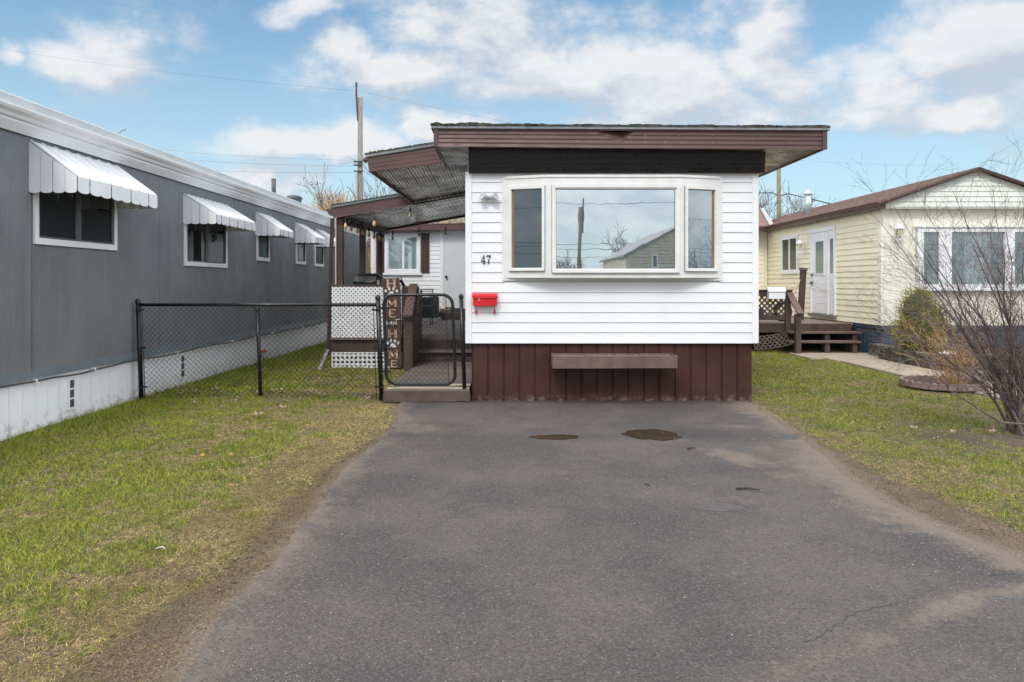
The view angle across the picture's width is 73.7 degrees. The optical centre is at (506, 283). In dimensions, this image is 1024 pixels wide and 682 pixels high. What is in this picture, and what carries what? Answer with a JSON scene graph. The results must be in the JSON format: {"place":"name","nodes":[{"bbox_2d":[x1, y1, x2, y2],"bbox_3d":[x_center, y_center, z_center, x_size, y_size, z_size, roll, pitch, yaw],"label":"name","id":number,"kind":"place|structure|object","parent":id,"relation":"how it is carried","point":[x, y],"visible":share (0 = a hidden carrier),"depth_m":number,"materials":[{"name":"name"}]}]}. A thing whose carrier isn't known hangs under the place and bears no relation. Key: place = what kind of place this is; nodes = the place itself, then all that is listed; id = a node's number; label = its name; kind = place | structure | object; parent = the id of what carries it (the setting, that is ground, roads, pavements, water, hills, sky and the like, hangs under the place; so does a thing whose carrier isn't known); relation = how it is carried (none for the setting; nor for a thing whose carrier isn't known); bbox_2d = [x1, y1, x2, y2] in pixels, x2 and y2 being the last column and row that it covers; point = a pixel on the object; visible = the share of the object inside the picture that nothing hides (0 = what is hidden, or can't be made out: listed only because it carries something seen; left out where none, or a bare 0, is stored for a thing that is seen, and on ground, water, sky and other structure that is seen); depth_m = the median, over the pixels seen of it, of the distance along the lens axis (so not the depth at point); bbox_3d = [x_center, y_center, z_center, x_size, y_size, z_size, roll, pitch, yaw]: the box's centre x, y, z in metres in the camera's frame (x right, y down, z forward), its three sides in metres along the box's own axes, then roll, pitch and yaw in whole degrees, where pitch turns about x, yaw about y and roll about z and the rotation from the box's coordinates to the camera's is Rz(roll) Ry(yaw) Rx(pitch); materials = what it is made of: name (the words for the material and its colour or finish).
{"place":"outdoors","nodes":[
{"label":"outdoors","id":0,"kind":"place"},
{"bbox_2d":[368,240,370,319],"bbox_3d":[-5.431,-0.638,27.195,3.916,4.225,3.117,0,0,0],"label":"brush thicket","id":1,"kind":"object","parent":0,"point":[369,264],"visible":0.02,"depth_m":26.39,"materials":[{"name":"brown plant"}]},
{"bbox_2d":[419,289,432,324],"bbox_3d":[-1.926,0.531,15.850,0.398,0.839,0.521,0,0,0],"label":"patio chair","id":2,"kind":"object","parent":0,"point":[430,305],"visible":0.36,"depth_m":15.99,"materials":[{"name":"black metal"}]},
{"bbox_2d":[422,296,440,320],"bbox_3d":[-2.021,0.618,17.620,0.619,0.660,0.620,0,0,0],"label":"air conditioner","id":3,"kind":"object","parent":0,"point":[426,316],"visible":0.41,"depth_m":17.35,"materials":[{"name":"black metal"}]},
{"bbox_2d":[429,217,464,223],"bbox_3d":[-2.692,-1.691,35.952,4.936,6.327,3.189,0,0,0],"label":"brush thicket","id":4,"kind":"object","parent":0,"point":[451,220],"depth_m":35.93,"materials":[{"name":"brown plant"}]},
{"bbox_2d":[0,324,1023,681],"bbox_3d":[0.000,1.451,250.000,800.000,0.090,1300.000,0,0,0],"label":"ground","id":5,"kind":"structure","parent":0,"point":[186,642],"depth_m":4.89,"materials":[{"name":"green plant"}]},
{"bbox_2d":[0,90,370,440],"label":"grey mobile home","id":6,"kind":"object","parent":5,"relation":"on","point":[102,230],"visible":0.76,"depth_m":8.35,"materials":[{"name":"metal"}]},
{"bbox_2d":[33,183,116,250],"bbox_3d":[-4.739,-0.756,7.565,0.030,0.708,1.407,0,0,1],"label":"window","id":7,"kind":"structure","parent":6,"relation":"in","point":[77,219],"depth_m":7.50,"materials":[{"name":"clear glass"}]},
{"bbox_2d":[184,215,227,267],"bbox_3d":[-4.689,-0.657,10.690,0.030,0.785,1.453,0,0,1],"label":"window","id":8,"kind":"structure","parent":6,"relation":"in","point":[205,245],"depth_m":10.65,"materials":[{"name":"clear glass"}]},
{"bbox_2d":[256,228,269,261],"bbox_3d":[-4.651,-0.743,13.046,0.030,0.615,0.639,0,0,1],"label":"window","id":9,"kind":"structure","parent":6,"relation":"in","point":[262,242],"depth_m":13.02,"materials":[{"name":"white glass"}]},
{"bbox_2d":[296,242,305,264],"bbox_3d":[-4.614,-0.735,15.325,0.030,0.590,0.671,0,0,1],"label":"window","id":10,"kind":"structure","parent":6,"relation":"in","point":[300,247],"depth_m":15.32,"materials":[{"name":"white glass"}]},
{"bbox_2d":[314,244,323,266],"bbox_3d":[-4.592,-0.725,16.732,0.030,0.610,0.757,0,0,1],"label":"window","id":11,"kind":"structure","parent":6,"relation":"in","point":[318,251],"depth_m":16.69,"materials":[{"name":"white glass"}]},
{"bbox_2d":[135,295,383,400],"bbox_3d":[-3.118,0.828,8.620,3.139,1.384,0.068,0,0,0],"label":"chain link fence","id":12,"kind":"object","parent":5,"relation":"on","point":[140,339],"visible":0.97,"depth_m":8.60,"materials":[{"name":"black metal"}]},
{"bbox_2d":[307,186,354,211],"bbox_3d":[-8.513,-1.781,34.172,4.660,6.508,3.255,0,0,0],"label":"brush thicket","id":13,"kind":"object","parent":5,"relation":"on","point":[333,199],"visible":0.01,"depth_m":33.78,"materials":[{"name":"brown plant"}]},
{"bbox_2d":[354,82,367,199],"bbox_3d":[-6.747,-3.865,31.916,0.695,11.071,0.409,0,0,14],"label":"utility pole","id":14,"kind":"object","parent":5,"relation":"on","point":[361,159],"visible":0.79,"depth_m":31.89,"materials":[{"name":"wood"}]},
{"bbox_2d":[3,49,354,90],"bbox_3d":[-17.380,-10.787,33.950,21.185,3.538,0.005,0,0,11],"label":"power line","id":15,"kind":"object","parent":14,"relation":"attached to","point":[179,73],"visible":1,"depth_m":33.61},
{"bbox_2d":[293,165,461,322],"bbox_3d":[-4.950,-1.570,26.842,7.748,6.281,6.428,0,0,-35],"label":"bare tree","id":16,"kind":"object","parent":5,"relation":"on","point":[318,197],"visible":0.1,"depth_m":25.87,"materials":[{"name":"brown plant"}]},
{"bbox_2d":[318,142,464,369],"bbox_3d":[-1.863,-0.223,12.485,2.727,3.446,6.430,0,0,0],"label":"porch cover","id":17,"kind":"object","parent":5,"relation":"on","point":[424,182],"visible":0.88,"depth_m":12.07,"materials":[{"name":"brown metal"}]},
{"bbox_2d":[341,204,446,271],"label":"string lights","id":18,"kind":"object","parent":17,"relation":"hanging from","point":[374,225],"visible":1,"depth_m":12.99,"materials":[{"name":"black plastic"}]},
{"bbox_2d":[383,278,401,366],"bbox_3d":[-1.990,0.678,11.866,0.330,1.547,0.038,0,0,0],"label":"home sign","id":19,"kind":"object","parent":5,"relation":"on","point":[391,285],"visible":0.8,"depth_m":11.86,"materials":[{"name":"brown wood"}]},
{"bbox_2d":[331,284,471,370],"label":"wooden deck","id":20,"kind":"structure","parent":5,"relation":"on","point":[433,333],"depth_m":11.96,"materials":[{"name":"brown wood"}]},
{"bbox_2d":[330,284,401,337],"bbox_3d":[-2.484,0.499,12.099,1.262,0.971,0.122,0,0,0],"label":"lattice railing","id":21,"kind":"object","parent":20,"relation":"on","point":[348,309],"visible":0.64,"depth_m":12.04,"materials":[{"name":"white plastic"}]},
{"bbox_2d":[351,273,382,330],"bbox_3d":[-2.677,0.375,13.199,0.933,1.150,0.523,0,0,0],"label":"barbecue grill","id":22,"kind":"object","parent":20,"relation":"on","point":[367,278],"visible":0.39,"depth_m":13.03,"materials":[{"name":"black metal"}]},
{"bbox_2d":[332,342,402,367],"bbox_3d":[-2.460,1.255,12.084,1.250,0.450,0.092,0,0,0],"label":"lattice skirt","id":23,"kind":"object","parent":20,"relation":"attached to","point":[352,362],"visible":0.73,"depth_m":12.04,"materials":[{"name":"white plastic"}]},
{"bbox_2d":[340,149,463,221],"bbox_3d":[-5.594,-3.240,40.341,7.659,9.620,7.600,0,0,-44],"label":"bare tree","id":24,"kind":"object","parent":5,"relation":"on","point":[377,180],"depth_m":39.87,"materials":[{"name":"brown plant"}]},
{"bbox_2d":[371,223,464,323],"bbox_3d":[-2.062,-0.280,20.000,3.303,2.900,4.000,0,0,0],"label":"white annex","id":25,"kind":"object","parent":5,"relation":"on","point":[430,257],"visible":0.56,"depth_m":18.36,"materials":[{"name":"plastic"}]},
{"bbox_2d":[383,233,421,274],"bbox_3d":[-2.807,-0.799,18.359,1.057,1.125,0.058,0,0,0],"label":"window","id":26,"kind":"structure","parent":25,"relation":"in","point":[402,254],"depth_m":18.37,"materials":[{"name":"white glass"}]},
{"bbox_2d":[443,233,464,307],"bbox_3d":[-1.238,-0.350,18.338,0.920,2.022,0.104,0,0,0],"label":"door","id":27,"kind":"structure","parent":25,"relation":"in","point":[453,243],"depth_m":18.36,"materials":[{"name":"white metal"}]},
{"bbox_2d":[383,362,471,401],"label":"wooden walkway","id":28,"kind":"structure","parent":5,"relation":"on","point":[454,392],"depth_m":8.71,"materials":[{"name":"brown wood"}]},
{"bbox_2d":[459,294,465,388],"bbox_3d":[-0.555,0.727,8.620,0.096,1.206,0.060,0,0,0],"label":"gate post","id":29,"kind":"object","parent":28,"relation":"on","point":[462,336],"visible":1,"depth_m":8.60,"materials":[{"name":"black metal"}]},
{"bbox_2d":[379,293,459,385],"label":"chain link gate","id":30,"kind":"structure","parent":29,"relation":"attached to","point":[384,307],"depth_m":8.60,"materials":[{"name":"black metal"}]},
{"bbox_2d":[43,403,1023,678],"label":"soil crumbs","id":31,"kind":"object","parent":5,"relation":"on","point":[369,445],"visible":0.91,"depth_m":3.90,"materials":[{"name":"brown soil"}]},
{"bbox_2d":[430,122,829,401],"bbox_3d":[1.483,-0.312,14.231,4.801,3.603,12.138,0,0,0],"label":"white mobile home","id":32,"kind":"object","parent":5,"relation":"on","point":[610,238],"visible":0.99,"depth_m":8.51,"materials":[{"name":"plastic"}]},
{"bbox_2d":[472,293,497,313],"bbox_3d":[-0.266,0.250,8.457,0.310,0.265,0.114,0,0,0],"label":"wall mailbox","id":33,"kind":"object","parent":32,"relation":"attached to","point":[484,299],"depth_m":8.41,"materials":[{"name":"red paint"}]},
{"bbox_2d":[479,192,497,202],"bbox_3d":[-0.218,-1.073,8.454,0.236,0.124,0.135,0,0,0],"label":"flood light","id":34,"kind":"object","parent":32,"relation":"attached to","point":[487,198],"visible":1,"depth_m":8.44,"materials":[{"name":"plastic"}]},
{"bbox_2d":[505,175,719,280],"bbox_3d":[1.319,-0.693,8.434,2.678,1.309,0.211,0,0,0],"label":"bay window","id":35,"kind":"structure","parent":32,"relation":"in","point":[558,227],"depth_m":8.37,"materials":[{"name":"glass"}]},
{"bbox_2d":[551,353,676,368],"bbox_3d":[1.307,0.945,8.365,1.506,0.156,0.290,0,0,0],"label":"planter box","id":36,"kind":"object","parent":32,"relation":"attached to","point":[604,360],"visible":1,"depth_m":8.22,"materials":[{"name":"brown wood"}]},
{"bbox_2d":[777,169,780,217],"bbox_3d":[13.563,-2.503,34.000,0.244,8.346,0.244,0,0,0],"label":"utility pole","id":37,"kind":"object","parent":5,"relation":"on","point":[778,188],"depth_m":33.91,"materials":[{"name":"wood"}]},
{"bbox_2d":[759,192,829,203],"bbox_3d":[13.934,-4.142,33.429,3.665,0.824,1.069,0,0,33],"label":"power line","id":38,"kind":"object","parent":37,"relation":"attached to","point":[798,196],"visible":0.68,"depth_m":33.52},
{"bbox_2d":[759,179,801,219],"bbox_3d":[10.370,-1.482,28.327,4.291,6.108,4.500,0,0,0],"label":"bare tree","id":39,"kind":"object","parent":5,"relation":"on","point":[763,200],"visible":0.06,"depth_m":28.04,"materials":[{"name":"plant"}]},
{"bbox_2d":[763,181,834,218],"bbox_3d":[13.860,-1.771,33.067,6.158,6.685,6.302,0,0,0],"label":"bare tree","id":40,"kind":"object","parent":5,"relation":"on","point":[793,207],"visible":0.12,"depth_m":33.66,"materials":[{"name":"brown plant"}]},
{"bbox_2d":[759,289,861,353],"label":"cream home deck","id":41,"kind":"structure","parent":5,"relation":"on","point":[772,323],"depth_m":14.87,"materials":[{"name":"brown wood"}]},
{"bbox_2d":[754,329,793,349],"bbox_3d":[5.811,1.208,14.797,0.922,0.444,0.105,0,0,0],"label":"broken lattice","id":42,"kind":"object","parent":41,"relation":"on","point":[769,341],"visible":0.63,"depth_m":14.79,"materials":[{"name":"brown wood"}]},
{"bbox_2d":[766,287,785,298],"bbox_3d":[5.828,0.201,14.762,0.380,0.249,0.145,0,0,0],"label":"white mailbox","id":43,"kind":"object","parent":41,"relation":"attached to","point":[775,292],"visible":1,"depth_m":14.71,"materials":[{"name":"paint"}]},
{"bbox_2d":[798,267,807,319],"bbox_3d":[7.018,0.236,16.200,0.211,1.244,0.130,0,0,0],"label":"leaning post","id":44,"kind":"object","parent":41,"relation":"on","point":[802,288],"visible":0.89,"depth_m":16.15,"materials":[{"name":"brown wood"}]},
{"bbox_2d":[759,167,1023,352],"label":"cream mobile home","id":45,"kind":"object","parent":5,"relation":"on","point":[824,234],"visible":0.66,"depth_m":13.99,"materials":[{"name":"plastic"}]},
{"bbox_2d":[781,234,798,273],"bbox_3d":[7.623,-0.780,18.384,0.046,1.020,1.067,0,0,0],"label":"window","id":46,"kind":"structure","parent":45,"relation":"in","point":[789,252],"depth_m":18.34,"materials":[{"name":"white glass"}]},
{"bbox_2d":[796,240,805,253],"bbox_3d":[7.524,-0.934,17.450,0.244,0.371,0.176,0,0,0],"label":"wall lantern","id":47,"kind":"object","parent":45,"relation":"attached to","point":[799,243],"depth_m":17.41,"materials":[{"name":"white glass"}]},
{"bbox_2d":[810,231,825,312],"bbox_3d":[7.593,-0.275,16.632,0.106,1.970,0.834,0,0,0],"label":"door","id":48,"kind":"structure","parent":45,"relation":"in","point":[818,274],"depth_m":16.66,"materials":[{"name":"white metal"}]},
{"bbox_2d":[893,224,903,242],"bbox_3d":[7.911,-1.014,13.773,0.176,0.371,0.243,0,0,0],"label":"wall lantern","id":49,"kind":"object","parent":45,"relation":"attached to","point":[900,227],"depth_m":13.70,"materials":[{"name":"white glass"}]},
{"bbox_2d":[914,226,1023,290],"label":"window","id":50,"kind":"structure","parent":45,"relation":"in","point":[923,229],"depth_m":13.87,"materials":[{"name":"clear glass"}]},
{"bbox_2d":[808,137,1023,434],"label":"bare shrub","id":51,"kind":"object","parent":5,"relation":"on","point":[1008,397],"visible":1,"depth_m":6.67,"materials":[{"name":"plant"}]},
{"bbox_2d":[914,381,966,385],"bbox_3d":[6.200,1.438,9.700,0.960,0.035,0.960,0,0,0],"label":"planting bed","id":52,"kind":"object","parent":5,"relation":"on","point":[931,382],"visible":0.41,"depth_m":9.85,"materials":[{"name":"soil"}]},
{"bbox_2d":[899,375,988,390],"bbox_3d":[6.200,1.406,9.700,1.090,0.088,1.015,0,0,0],"label":"bed edging","id":53,"kind":"object","parent":52,"relation":"on","point":[906,380],"visible":0.62,"depth_m":9.51,"materials":[{"name":"stone"}]},
{"bbox_2d":[890,278,1006,384],"bbox_3d":[6.277,0.670,9.593,1.678,1.555,1.636,0,0,0],"label":"tan shrub","id":54,"kind":"object","parent":52,"relation":"on","point":[948,369],"visible":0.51,"depth_m":9.65,"materials":[{"name":"brown plant"}]},
{"bbox_2d":[868,343,1023,368],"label":"stone wall","id":55,"kind":"structure","parent":5,"relation":"on","point":[885,351],"depth_m":12.55,"materials":[{"name":"grey stone"}]},
{"bbox_2d":[872,349,1023,358],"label":"flower bed","id":56,"kind":"object","parent":5,"relation":"on","point":[956,352],"visible":0.12,"depth_m":13.50,"materials":[{"name":"soil"}]},
{"bbox_2d":[884,284,951,353],"bbox_3d":[7.754,0.729,12.734,1.218,1.441,1.135,0,0,0],"label":"evergreen shrub","id":57,"kind":"object","parent":56,"relation":"on","point":[905,314],"visible":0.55,"depth_m":12.56,"materials":[{"name":"green plant"}]},
{"bbox_2d":[0,0,1023,223],"label":"sky","id":58,"kind":"structure","parent":0,"point":[892,81],"materials":[{"name":"blue"}]},
{"bbox_2d":[151,400,1023,681],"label":"driveway","id":59,"kind":"structure","parent":0,"point":[554,610],"depth_m":3.49,"materials":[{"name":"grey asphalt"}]},
{"bbox_2d":[529,434,577,439],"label":"puddle","id":60,"kind":"object","parent":59,"relation":"on","point":[558,437],"visible":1,"depth_m":6.55,"materials":[{"name":"liquid"}]},
{"bbox_2d":[621,429,681,440],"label":"puddle","id":61,"kind":"object","parent":59,"relation":"on","point":[657,434],"visible":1,"depth_m":6.63,"materials":[{"name":"liquid"}]},
{"bbox_2d":[694,502,743,511],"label":"puddle","id":62,"kind":"object","parent":59,"relation":"on","point":[711,506],"visible":1,"depth_m":4.47,"materials":[{"name":"grey liquid"}]},
{"bbox_2d":[736,487,759,489],"bbox_3d":[1.711,1.453,4.842,0.165,0.017,0.025,0,0,7],"label":"twig","id":63,"kind":"object","parent":59,"relation":"on","point":[737,488],"visible":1,"depth_m":4.84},
{"bbox_2d":[771,433,798,438],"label":"puddle","id":64,"kind":"object","parent":59,"relation":"on","point":[784,436],"visible":1,"depth_m":6.55,"materials":[{"name":"grey liquid"}]},
{"bbox_2d":[663,572,1016,681],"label":"pavement crack","id":65,"kind":"object","parent":59,"relation":"on","point":[844,620],"visible":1,"depth_m":3.02,"materials":[{"name":"grey asphalt"}]},
{"bbox_2d":[773,302,791,320],"bbox_3d":[6.430,0.650,15.870,0.414,0.453,0.165,0,0,0],"label":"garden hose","id":66,"kind":"object","parent":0,"point":[778,305],"visible":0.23,"depth_m":15.82,"materials":[{"name":"green rubber"}]},
{"bbox_2d":[789,353,1023,404],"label":"path","id":67,"kind":"structure","parent":0,"point":[864,360],"depth_m":12.44,"materials":[{"name":"concrete"}]},
{"bbox_2d":[938,370,1019,380],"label":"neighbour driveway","id":68,"kind":"structure","parent":0,"point":[980,371],"depth_m":11.26,"materials":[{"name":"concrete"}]}
]}

